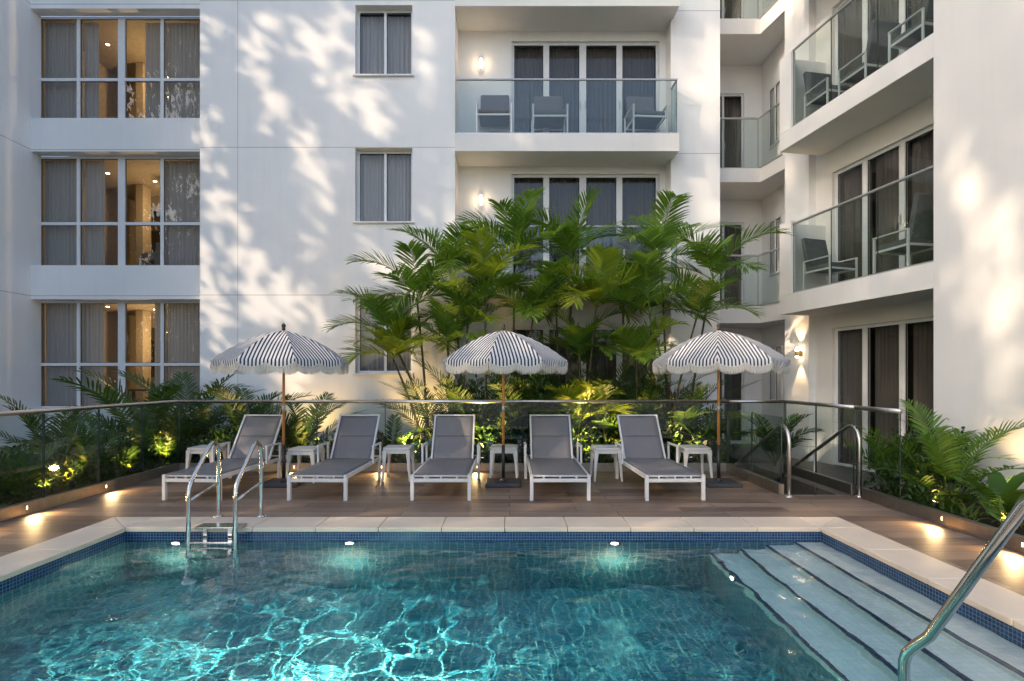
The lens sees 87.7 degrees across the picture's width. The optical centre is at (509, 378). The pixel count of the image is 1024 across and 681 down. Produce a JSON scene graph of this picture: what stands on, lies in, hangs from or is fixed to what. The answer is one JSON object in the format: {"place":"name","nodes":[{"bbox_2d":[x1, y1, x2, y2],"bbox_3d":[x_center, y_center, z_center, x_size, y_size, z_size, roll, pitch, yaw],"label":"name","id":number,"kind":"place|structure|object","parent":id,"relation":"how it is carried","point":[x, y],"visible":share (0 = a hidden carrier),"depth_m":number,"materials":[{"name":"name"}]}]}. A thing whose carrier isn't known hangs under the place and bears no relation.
{"place":"outdoors","nodes":[
{"label":"outdoors","id":0,"kind":"place"},
{"bbox_2d":[0,540,1023,680],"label":"water","id":1,"kind":"structure","parent":0,"point":[570,610],"depth_m":3.64,"materials":[{"name":"liquid"}]},
{"bbox_2d":[0,472,1023,595],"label":"deck","id":2,"kind":"structure","parent":0,"point":[370,494],"depth_m":6.28,"materials":[{"name":"brown wood"}]},
{"bbox_2d":[0,400,178,521],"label":"glass fence","id":3,"kind":"object","parent":2,"relation":"on","point":[12,511],"visible":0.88,"depth_m":6.62,"materials":[{"name":"glass"}]},
{"bbox_2d":[162,414,286,500],"bbox_3d":[-3.843,1.032,7.448,0.824,0.937,1.860,0,0,4],"label":"sun lounger","id":4,"kind":"object","parent":2,"relation":"on","point":[264,430],"visible":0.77,"depth_m":7.89,"materials":[{"name":"fabric"}]},
{"bbox_2d":[210,323,348,487],"bbox_3d":[-3.180,0.362,7.500,1.767,2.275,1.767,0,0,0],"label":"umbrella","id":5,"kind":"object","parent":2,"relation":"on","point":[278,351],"visible":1,"depth_m":7.02,"materials":[{"name":"multicoloured fabric"}]},
{"bbox_2d":[286,446,325,483],"bbox_3d":[-2.980,1.258,7.800,0.424,0.485,0.424,0,0,2],"label":"side table","id":6,"kind":"object","parent":2,"relation":"on","point":[300,451],"visible":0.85,"depth_m":7.62,"materials":[{"name":"white plastic"}]},
{"bbox_2d":[287,414,381,500],"bbox_3d":[-2.336,1.032,7.450,0.824,0.937,1.860,0,0,2],"label":"sun lounger","id":7,"kind":"object","parent":2,"relation":"on","point":[354,445],"visible":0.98,"depth_m":7.87,"materials":[{"name":"fabric"}]},
{"bbox_2d":[381,445,414,481],"bbox_3d":[-1.650,1.258,7.930,0.424,0.485,0.424,0,0,-1],"label":"side table","id":8,"kind":"object","parent":2,"relation":"on","point":[389,450],"visible":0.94,"depth_m":7.74,"materials":[{"name":"white plastic"}]},
{"bbox_2d":[410,415,480,500],"bbox_3d":[-0.845,1.032,7.450,0.824,0.937,1.860,0,0,0],"label":"sun lounger","id":9,"kind":"object","parent":2,"relation":"on","point":[452,452],"visible":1,"depth_m":7.88,"materials":[{"name":"fabric"}]},
{"bbox_2d":[179,400,727,471],"bbox_3d":[-0.900,0.924,8.570,8.812,1.152,0.070,0,0,0],"label":"glass fence","id":10,"kind":"object","parent":2,"relation":"on","point":[484,467],"visible":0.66,"depth_m":8.54,"materials":[{"name":"glass"}]},
{"bbox_2d":[489,444,518,477],"bbox_3d":[-0.080,1.258,7.980,0.424,0.485,0.424,0,0,3],"label":"side table","id":11,"kind":"object","parent":2,"relation":"on","point":[509,448],"visible":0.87,"depth_m":7.79,"materials":[{"name":"white plastic"}]},
{"bbox_2d":[441,323,567,487],"bbox_3d":[-0.090,0.362,7.500,1.708,2.275,1.708,0,0,34],"label":"umbrella","id":12,"kind":"object","parent":2,"relation":"on","point":[503,352],"visible":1,"depth_m":6.98,"materials":[{"name":"multicoloured fabric"}]},
{"bbox_2d":[0,517,1023,644],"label":"swimming pool","id":13,"kind":"structure","parent":2,"relation":"in","point":[997,608],"depth_m":5.32,"materials":[{"name":"stone"}]},
{"bbox_2d":[186,440,265,545],"bbox_3d":[-2.900,1.553,5.470,0.556,1.794,0.620,0,0,0],"label":"pool ladder","id":14,"kind":"object","parent":13,"relation":"attached to","point":[235,525],"visible":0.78,"depth_m":5.31,"materials":[{"name":"metal"}]},
{"bbox_2d":[524,415,590,500],"bbox_3d":[0.620,1.032,7.450,0.824,0.937,1.860,0,0,0],"label":"sun lounger","id":15,"kind":"object","parent":2,"relation":"on","point":[551,452],"visible":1,"depth_m":7.88,"materials":[{"name":"fabric"}]},
{"bbox_2d":[590,445,622,481],"bbox_3d":[1.430,1.258,7.930,0.424,0.485,0.424,0,0,0],"label":"side table","id":16,"kind":"object","parent":2,"relation":"on","point":[596,451],"visible":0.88,"depth_m":7.74,"materials":[{"name":"white plastic"}]},
{"bbox_2d":[612,414,704,500],"bbox_3d":[1.998,1.032,7.449,0.824,0.937,1.860,0,0,-2],"label":"sun lounger","id":17,"kind":"object","parent":2,"relation":"on","point":[641,445],"visible":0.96,"depth_m":7.87,"materials":[{"name":"fabric"}]},
{"bbox_2d":[679,445,712,477],"bbox_3d":[2.740,1.258,7.930,0.424,0.485,0.424,0,0,1],"label":"side table","id":18,"kind":"object","parent":2,"relation":"on","point":[687,450],"visible":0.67,"depth_m":7.74,"materials":[{"name":"white plastic"}]},
{"bbox_2d":[652,323,790,487],"bbox_3d":[2.940,0.362,7.500,1.708,2.275,1.708,0,0,0],"label":"umbrella","id":19,"kind":"object","parent":2,"relation":"on","point":[718,350],"visible":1,"depth_m":7.03,"materials":[{"name":"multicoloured fabric"}]},
{"bbox_2d":[726,409,783,494],"bbox_3d":[3.500,1.000,7.700,0.070,1.000,1.692,0,0,0],"label":"glass fence","id":20,"kind":"object","parent":2,"relation":"on","point":[751,476],"visible":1,"depth_m":7.64,"materials":[{"name":"glass"}]},
{"bbox_2d":[734,424,793,497],"bbox_3d":[3.535,1.047,7.602,0.114,0.905,1.838,0,0,0],"label":"handrail","id":21,"kind":"object","parent":2,"relation":"on","point":[764,439],"visible":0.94,"depth_m":6.74,"materials":[{"name":"metal"}]},
{"bbox_2d":[773,424,861,497],"bbox_3d":[4.425,1.297,7.852,0.114,1.405,2.338,0,0,0],"label":"handrail","id":22,"kind":"object","parent":2,"relation":"on","point":[859,459],"visible":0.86,"depth_m":6.87,"materials":[{"name":"metal"}]},
{"bbox_2d":[783,400,856,494],"bbox_3d":[4.420,0.924,7.690,0.070,1.152,1.712,0,0,0],"label":"glass fence","id":23,"kind":"object","parent":2,"relation":"on","point":[833,482],"visible":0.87,"depth_m":7.50,"materials":[{"name":"glass"}]},
{"bbox_2d":[862,488,1023,553],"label":"planter kerb","id":24,"kind":"structure","parent":2,"relation":"on","point":[979,530],"depth_m":5.42,"materials":[{"name":"wood"}]},
{"bbox_2d":[898,497,1023,680],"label":"handrail","id":25,"kind":"object","parent":2,"relation":"on","point":[992,549],"visible":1,"depth_m":2.30,"materials":[{"name":"metal"}]},
{"label":"ground","id":26,"kind":"structure","parent":0,"visible":0},
{"bbox_2d":[1,453,696,499],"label":"planting bed","id":27,"kind":"object","parent":26,"relation":"on","point":[399,457],"depth_m":9.97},
{"bbox_2d":[0,456,68,507],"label":"shrub","id":28,"kind":"object","parent":27,"relation":"on","point":[25,491],"visible":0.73,"depth_m":6.13,"materials":[{"name":"green plant"}]},
{"bbox_2d":[3,461,93,504],"bbox_3d":[-5.720,1.353,6.516,0.746,0.696,0.755,0,0,-8],"label":"shrub","id":29,"kind":"object","parent":27,"relation":"on","point":[56,490],"visible":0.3,"depth_m":6.54,"materials":[{"name":"green plant"}]},
{"bbox_2d":[0,431,106,501],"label":"palm","id":30,"kind":"object","parent":27,"relation":"on","point":[8,460],"visible":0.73,"depth_m":6.26,"materials":[{"name":"green plant"}]},
{"bbox_2d":[0,395,126,470],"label":"palm","id":31,"kind":"object","parent":27,"relation":"on","point":[33,420],"visible":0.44,"depth_m":8.22,"materials":[{"name":"green plant"}]},
{"bbox_2d":[0,411,168,484],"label":"palm","id":32,"kind":"object","parent":27,"relation":"on","point":[81,447],"visible":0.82,"depth_m":7.26,"materials":[{"name":"green plant"}]},
{"bbox_2d":[71,409,201,473],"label":"palm","id":33,"kind":"object","parent":27,"relation":"on","point":[136,429],"visible":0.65,"depth_m":8.17,"materials":[{"name":"green plant"}]},
{"bbox_2d":[46,368,253,449],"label":"palm","id":34,"kind":"object","parent":27,"relation":"on","point":[124,397],"visible":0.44,"depth_m":9.13,"materials":[{"name":"green plant"}]},
{"bbox_2d":[93,406,223,465],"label":"palm","id":35,"kind":"object","parent":27,"relation":"on","point":[171,436],"visible":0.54,"depth_m":8.71,"materials":[{"name":"green plant"}]},
{"bbox_2d":[85,369,289,462],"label":"palm","id":36,"kind":"object","parent":27,"relation":"on","point":[200,410],"visible":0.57,"depth_m":9.18,"materials":[{"name":"green plant"}]},
{"bbox_2d":[157,424,231,465],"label":"shrub","id":37,"kind":"object","parent":27,"relation":"on","point":[188,444],"visible":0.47,"depth_m":8.86,"materials":[{"name":"green plant"}]},
{"bbox_2d":[160,381,314,442],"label":"palm","id":38,"kind":"object","parent":27,"relation":"on","point":[232,413],"visible":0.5,"depth_m":9.26,"materials":[{"name":"green plant"}]},
{"bbox_2d":[239,391,370,462],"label":"palm","id":39,"kind":"object","parent":27,"relation":"on","point":[294,421],"visible":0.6,"depth_m":9.26,"materials":[{"name":"green plant"}]},
{"bbox_2d":[338,311,445,461],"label":"palm tree","id":40,"kind":"object","parent":27,"relation":"on","point":[388,341],"visible":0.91,"depth_m":9.02,"materials":[{"name":"green plant"}]},
{"bbox_2d":[374,413,426,462],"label":"palm","id":41,"kind":"object","parent":27,"relation":"on","point":[397,441],"visible":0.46,"depth_m":9.32,"materials":[{"name":"green plant"}]},
{"bbox_2d":[321,237,482,457],"bbox_3d":[-1.841,-0.405,9.597,3.014,3.895,2.309,0,0,-36],"label":"palm tree","id":42,"kind":"object","parent":27,"relation":"on","point":[382,310],"visible":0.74,"depth_m":9.35,"materials":[{"name":"green plant"}]},
{"bbox_2d":[394,410,432,462],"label":"shrub","id":43,"kind":"object","parent":27,"relation":"on","point":[417,444],"visible":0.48,"depth_m":9.14,"materials":[{"name":"green plant"}]},
{"bbox_2d":[387,297,491,408],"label":"palm tree","id":44,"kind":"object","parent":27,"relation":"on","point":[450,325],"visible":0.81,"depth_m":9.23,"materials":[{"name":"green plant"}]},
{"bbox_2d":[376,366,513,437],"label":"palm","id":45,"kind":"object","parent":27,"relation":"on","point":[413,397],"visible":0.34,"depth_m":9.48,"materials":[{"name":"green plant"}]},
{"bbox_2d":[384,218,529,414],"bbox_3d":[-0.816,-0.734,9.631,2.720,4.552,2.797,0,0,0],"label":"palm tree","id":46,"kind":"object","parent":27,"relation":"on","point":[472,307],"visible":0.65,"depth_m":9.27,"materials":[{"name":"green plant"}]},
{"bbox_2d":[428,372,491,458],"bbox_3d":[-0.845,0.758,9.947,1.162,1.934,1.385,0,0,21],"label":"shrub","id":47,"kind":"object","parent":27,"relation":"on","point":[467,386],"visible":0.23,"depth_m":9.75,"materials":[{"name":"green plant"}]},
{"bbox_2d":[430,392,501,459],"bbox_3d":[-0.707,0.964,9.141,1.131,1.448,1.210,0,0,32],"label":"shrub","id":48,"kind":"object","parent":27,"relation":"on","point":[478,412],"visible":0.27,"depth_m":9.16,"materials":[{"name":"green plant"}]},
{"bbox_2d":[378,356,558,456],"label":"palm","id":49,"kind":"object","parent":27,"relation":"on","point":[462,395],"visible":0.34,"depth_m":9.40,"materials":[{"name":"green plant"}]},
{"bbox_2d":[424,226,544,462],"bbox_3d":[-0.453,-0.488,9.495,2.163,4.058,2.387,0,0,0],"label":"palm tree","id":50,"kind":"object","parent":27,"relation":"on","point":[492,263],"visible":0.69,"depth_m":9.16,"materials":[{"name":"green plant"}]},
{"bbox_2d":[474,387,529,462],"bbox_3d":[-0.200,0.950,9.325,1.186,1.581,1.177,0,0,31],"label":"shrub","id":51,"kind":"object","parent":27,"relation":"on","point":[485,450],"visible":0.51,"depth_m":9.21,"materials":[{"name":"green plant"}]},
{"bbox_2d":[489,369,543,462],"bbox_3d":[0.120,0.725,9.849,1.283,2.025,1.233,0,0,0],"label":"shrub","id":52,"kind":"object","parent":27,"relation":"on","point":[516,387],"visible":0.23,"depth_m":9.61,"materials":[{"name":"green plant"}]},
{"bbox_2d":[431,370,615,458],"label":"palm","id":53,"kind":"object","parent":27,"relation":"on","point":[510,395],"visible":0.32,"depth_m":9.31,"materials":[{"name":"green plant"}]},
{"bbox_2d":[452,186,609,457],"bbox_3d":[0.102,-0.929,9.794,2.484,4.941,2.966,0,0,-28],"label":"palm tree","id":54,"kind":"object","parent":27,"relation":"on","point":[516,232],"visible":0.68,"depth_m":9.47,"materials":[{"name":"green plant"}]},
{"bbox_2d":[517,372,594,456],"bbox_3d":[0.783,0.789,9.392,1.387,1.858,1.201,0,0,0],"label":"shrub","id":55,"kind":"object","parent":27,"relation":"on","point":[540,396],"visible":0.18,"depth_m":9.26,"materials":[{"name":"green plant"}]},
{"bbox_2d":[483,185,642,385],"bbox_3d":[1.119,-0.952,9.856,2.399,4.988,3.066,0,0,37],"label":"palm tree","id":56,"kind":"object","parent":27,"relation":"on","point":[571,243],"visible":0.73,"depth_m":9.69,"materials":[{"name":"green plant"}]},
{"bbox_2d":[527,306,628,458],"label":"palm tree","id":57,"kind":"object","parent":27,"relation":"on","point":[579,338],"visible":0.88,"depth_m":9.39,"materials":[{"name":"green plant"}]},
{"bbox_2d":[520,377,638,441],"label":"palm tree","id":58,"kind":"object","parent":27,"relation":"on","point":[582,390],"visible":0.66,"depth_m":8.96,"materials":[{"name":"green plant"}]},
{"bbox_2d":[571,415,605,462],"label":"shrub","id":59,"kind":"object","parent":27,"relation":"on","point":[585,448],"visible":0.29,"depth_m":9.03,"materials":[{"name":"green plant"}]},
{"bbox_2d":[525,356,684,457],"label":"palm","id":60,"kind":"object","parent":27,"relation":"on","point":[611,389],"visible":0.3,"depth_m":9.42,"materials":[{"name":"green plant"}]},
{"bbox_2d":[543,240,668,462],"bbox_3d":[1.627,-0.326,9.264,2.185,3.734,2.338,0,0,0],"label":"palm tree","id":61,"kind":"object","parent":27,"relation":"on","point":[596,289],"visible":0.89,"depth_m":8.92,"materials":[{"name":"green plant"}]},
{"bbox_2d":[574,376,647,462],"bbox_3d":[1.651,0.830,9.656,1.307,1.759,1.326,0,0,-32],"label":"shrub","id":62,"kind":"object","parent":27,"relation":"on","point":[609,414],"visible":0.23,"depth_m":9.52,"materials":[{"name":"green plant"}]},
{"bbox_2d":[572,248,684,414],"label":"palm tree","id":63,"kind":"object","parent":27,"relation":"on","point":[644,268],"visible":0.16,"depth_m":9.68,"materials":[{"name":"green plant"}]},
{"bbox_2d":[576,314,689,412],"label":"palm tree","id":64,"kind":"object","parent":27,"relation":"on","point":[635,342],"visible":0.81,"depth_m":9.11,"materials":[{"name":"green plant"}]},
{"bbox_2d":[578,360,716,434],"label":"palm","id":65,"kind":"object","parent":27,"relation":"on","point":[646,375],"visible":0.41,"depth_m":9.43,"materials":[{"name":"green plant"}]},
{"bbox_2d":[583,189,745,435],"bbox_3d":[2.552,-0.870,9.758,3.041,4.825,3.173,0,0,0],"label":"palm tree","id":66,"kind":"object","parent":27,"relation":"on","point":[655,233],"visible":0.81,"depth_m":9.31,"materials":[{"name":"green plant"}]},
{"bbox_2d":[659,418,697,462],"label":"shrub","id":67,"kind":"object","parent":27,"relation":"on","point":[675,437],"visible":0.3,"depth_m":9.19,"materials":[{"name":"green plant"}]},
{"bbox_2d":[618,374,760,457],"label":"palm","id":68,"kind":"object","parent":27,"relation":"on","point":[699,390],"visible":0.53,"depth_m":9.51,"materials":[{"name":"green plant"}]},
{"bbox_2d":[629,264,766,439],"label":"palm tree","id":69,"kind":"object","parent":27,"relation":"on","point":[695,297],"visible":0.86,"depth_m":9.09,"materials":[{"name":"green plant"}]},
{"bbox_2d":[682,428,741,463],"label":"shrub","id":70,"kind":"object","parent":27,"relation":"on","point":[705,442],"visible":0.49,"depth_m":9.00,"materials":[{"name":"green plant"}]},
{"bbox_2d":[671,410,759,462],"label":"palm","id":71,"kind":"object","parent":27,"relation":"on","point":[723,424],"visible":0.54,"depth_m":9.14,"materials":[{"name":"green plant"}]},
{"bbox_2d":[646,222,795,442],"bbox_3d":[3.842,-0.648,9.888,2.413,4.378,2.566,0,0,-10],"label":"palm tree","id":72,"kind":"object","parent":27,"relation":"on","point":[714,265],"visible":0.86,"depth_m":9.47,"materials":[{"name":"green plant"}]},
{"bbox_2d":[720,444,910,494],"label":"terrace","id":73,"kind":"structure","parent":26,"relation":"on","point":[763,465],"depth_m":9.25,"materials":[{"name":"wood"}]},
{"bbox_2d":[0,0,784,454],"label":"hotel building","id":74,"kind":"structure","parent":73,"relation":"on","point":[288,156],"depth_m":11.20,"materials":[{"name":"white paint"}]},
{"bbox_2d":[41,301,199,407],"bbox_3d":[-8.140,-0.495,11.344,3.680,2.270,0.210,0,0,0],"label":"window","id":75,"kind":"structure","parent":74,"relation":"in","point":[74,329],"depth_m":11.41,"materials":[{"name":"glass"}]},
{"bbox_2d":[41,156,199,264],"bbox_3d":[-8.140,-3.505,11.344,3.680,2.350,0.210,0,0,0],"label":"window","id":76,"kind":"structure","parent":74,"relation":"in","point":[179,224],"depth_m":11.41,"materials":[{"name":"glass"}]},
{"bbox_2d":[41,17,199,117],"bbox_3d":[-8.140,-6.500,11.344,3.680,2.260,0.209,0,0,0],"label":"window","id":77,"kind":"structure","parent":74,"relation":"in","point":[172,50],"depth_m":11.41,"materials":[{"name":"glass"}]},
{"bbox_2d":[353,296,412,374],"bbox_3d":[-2.575,-0.883,11.052,1.250,1.635,0.405,0,0,0],"label":"window","id":78,"kind":"structure","parent":74,"relation":"in","point":[373,363],"depth_m":11.21,"materials":[{"name":"glass"}]},
{"bbox_2d":[353,151,413,222],"bbox_3d":[-2.575,-3.938,11.300,1.250,1.545,0.900,0,0,0],"label":"window","id":79,"kind":"structure","parent":74,"relation":"in","point":[384,178],"depth_m":11.21,"materials":[{"name":"glass"}]},
{"bbox_2d":[353,10,413,76],"bbox_3d":[-2.575,-6.898,11.300,1.250,1.465,0.900,0,0,0],"label":"window","id":80,"kind":"structure","parent":74,"relation":"in","point":[384,44],"depth_m":11.21,"materials":[{"name":"glass"}]},
{"bbox_2d":[476,95,511,132],"bbox_3d":[-0.320,-5.541,11.211,0.749,1.158,0.761,0,0,0],"label":"patio chair","id":81,"kind":"object","parent":74,"relation":"on","point":[493,111],"visible":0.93,"depth_m":11.27,"materials":[{"name":"fabric"}]},
{"bbox_2d":[531,96,568,132],"bbox_3d":[0.830,-5.541,11.261,0.749,1.158,0.761,0,0,0],"label":"patio chair","id":82,"kind":"object","parent":74,"relation":"on","point":[547,112],"visible":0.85,"depth_m":11.32,"materials":[{"name":"fabric"}]},
{"bbox_2d":[512,327,658,446],"bbox_3d":[1.650,0.190,11.985,3.220,2.620,0.750,0,0,0],"label":"sliding door","id":83,"kind":"structure","parent":74,"relation":"in","point":[601,364],"depth_m":11.83,"materials":[{"name":"white paint"}]},
{"bbox_2d":[512,175,658,279],"bbox_3d":[1.650,-3.225,11.985,3.220,2.450,0.750,0,0,0],"label":"sliding door","id":84,"kind":"structure","parent":74,"relation":"in","point":[620,196],"depth_m":11.82,"materials":[{"name":"white paint"}]},
{"bbox_2d":[512,43,658,132],"bbox_3d":[1.650,-6.155,11.985,3.220,2.370,0.750,0,0,0],"label":"sliding door","id":85,"kind":"structure","parent":74,"relation":"in","point":[594,106],"depth_m":11.82,"materials":[{"name":"white paint"}]},
{"bbox_2d":[612,233,656,268],"bbox_3d":[2.591,-2.551,11.260,0.749,1.158,0.761,0,0,-12],"label":"patio chair","id":86,"kind":"object","parent":74,"relation":"on","point":[626,245],"visible":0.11,"depth_m":11.48,"materials":[{"name":"metal"}]},
{"bbox_2d":[624,96,667,132],"bbox_3d":[2.857,-5.541,11.281,0.749,1.158,0.761,0,0,-4],"label":"patio chair","id":87,"kind":"object","parent":74,"relation":"on","point":[642,114],"visible":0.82,"depth_m":11.36,"materials":[{"name":"fabric"}]},
{"bbox_2d":[720,369,742,442],"bbox_3d":[5.220,0.390,13.116,1.000,2.380,0.253,0,0,0],"label":"sliding door","id":88,"kind":"structure","parent":74,"relation":"in","point":[737,381],"depth_m":13.20,"materials":[{"name":"white paint"}]},
{"bbox_2d":[720,223,742,304],"bbox_3d":[5.220,-2.710,13.365,1.000,2.180,0.750,0,0,0],"label":"sliding door","id":89,"kind":"structure","parent":74,"relation":"in","point":[736,291],"depth_m":13.21,"materials":[{"name":"white paint"}]},
{"bbox_2d":[720,94,742,167],"bbox_3d":[5.220,-5.810,13.365,1.000,2.280,0.750,0,0,0],"label":"sliding door","id":90,"kind":"structure","parent":74,"relation":"in","point":[731,131],"depth_m":13.20,"materials":[{"name":"white paint"}]},
{"bbox_2d":[720,0,742,17],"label":"sliding door","id":91,"kind":"structure","parent":74,"relation":"in","point":[728,8],"depth_m":13.20,"materials":[{"name":"white paint"}]},
{"bbox_2d":[730,412,823,465],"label":"palm","id":92,"kind":"object","parent":73,"relation":"on","point":[775,446],"visible":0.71,"depth_m":9.27,"materials":[{"name":"green plant"}]},
{"bbox_2d":[780,0,1023,496],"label":"hotel wing","id":93,"kind":"structure","parent":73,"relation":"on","point":[938,112],"depth_m":8.27,"materials":[{"name":"paint"}]},
{"bbox_2d":[803,71,851,117],"bbox_3d":[5.615,-5.027,9.374,0.640,0.989,0.650,0,0,-10],"label":"patio chair","id":94,"kind":"object","parent":93,"relation":"on","point":[818,88],"visible":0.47,"depth_m":9.50,"materials":[{"name":"fabric"}]},
{"bbox_2d":[801,238,857,289],"bbox_3d":[5.605,-2.027,9.402,0.640,0.989,0.650,0,0,-18],"label":"patio chair","id":95,"kind":"object","parent":93,"relation":"on","point":[817,258],"visible":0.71,"depth_m":9.51,"materials":[{"name":"metal"}]},
{"bbox_2d":[837,20,901,95],"bbox_3d":[5.792,-5.027,8.552,0.640,0.989,0.650,0,0,-10],"label":"patio chair","id":96,"kind":"object","parent":93,"relation":"on","point":[863,70],"visible":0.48,"depth_m":8.30,"materials":[{"name":"fabric"}]},
{"bbox_2d":[835,0,923,86],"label":"sliding door","id":97,"kind":"structure","parent":93,"relation":"in","point":[858,16],"depth_m":9.54,"materials":[{"name":"white paint"}]},
{"bbox_2d":[835,317,933,475],"bbox_3d":[6.584,0.340,8.575,0.750,2.520,2.740,0,0,-10],"label":"sliding door","id":98,"kind":"structure","parent":93,"relation":"in","point":[881,364],"depth_m":9.13,"materials":[{"name":"white paint"}]},
{"bbox_2d":[835,125,933,281],"bbox_3d":[6.584,-2.670,8.575,0.750,2.260,2.740,0,0,-10],"label":"sliding door","id":99,"kind":"structure","parent":93,"relation":"in","point":[859,219],"depth_m":9.09,"materials":[{"name":"white paint"}]},
{"bbox_2d":[872,193,933,273],"bbox_3d":[5.920,-2.066,7.830,0.691,1.069,0.702,0,0,-10],"label":"patio chair","id":100,"kind":"object","parent":93,"relation":"on","point":[919,230],"visible":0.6,"depth_m":7.57,"materials":[{"name":"metal"}]},
{"bbox_2d":[888,0,933,61],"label":"patio chair","id":101,"kind":"object","parent":93,"relation":"on","point":[919,31],"visible":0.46,"depth_m":7.55,"materials":[{"name":"metal"}]},
{"bbox_2d":[873,489,1023,535],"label":"planting bed","id":102,"kind":"object","parent":26,"relation":"on","point":[990,522],"depth_m":5.55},
{"bbox_2d":[862,435,928,500],"bbox_3d":[4.811,1.101,6.555,0.755,0.889,0.849,0,0,0],"label":"shrub","id":103,"kind":"object","parent":102,"relation":"on","point":[895,479],"visible":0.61,"depth_m":6.55,"materials":[{"name":"green plant"}]},
{"bbox_2d":[835,425,962,490],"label":"palm","id":104,"kind":"object","parent":102,"relation":"on","point":[875,446],"visible":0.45,"depth_m":6.71,"materials":[{"name":"green plant"}]},
{"bbox_2d":[884,452,954,503],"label":"shrub","id":105,"kind":"object","parent":102,"relation":"on","point":[919,471],"visible":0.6,"depth_m":6.09,"materials":[{"name":"green plant"}]},
{"bbox_2d":[839,398,1023,522],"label":"palm","id":106,"kind":"object","parent":102,"relation":"on","point":[955,464],"visible":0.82,"depth_m":5.87,"materials":[{"name":"green plant"}]},
{"bbox_2d":[901,481,976,514],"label":"shrub","id":107,"kind":"object","parent":102,"relation":"on","point":[930,498],"visible":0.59,"depth_m":5.86,"materials":[{"name":"green plant"}]},
{"bbox_2d":[872,427,1020,488],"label":"palm","id":108,"kind":"object","parent":102,"relation":"on","point":[966,440],"visible":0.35,"depth_m":6.33,"materials":[{"name":"green plant"}]},
{"bbox_2d":[935,472,1023,512],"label":"broad leaf plant","id":109,"kind":"object","parent":102,"relation":"on","point":[1009,491],"visible":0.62,"depth_m":5.47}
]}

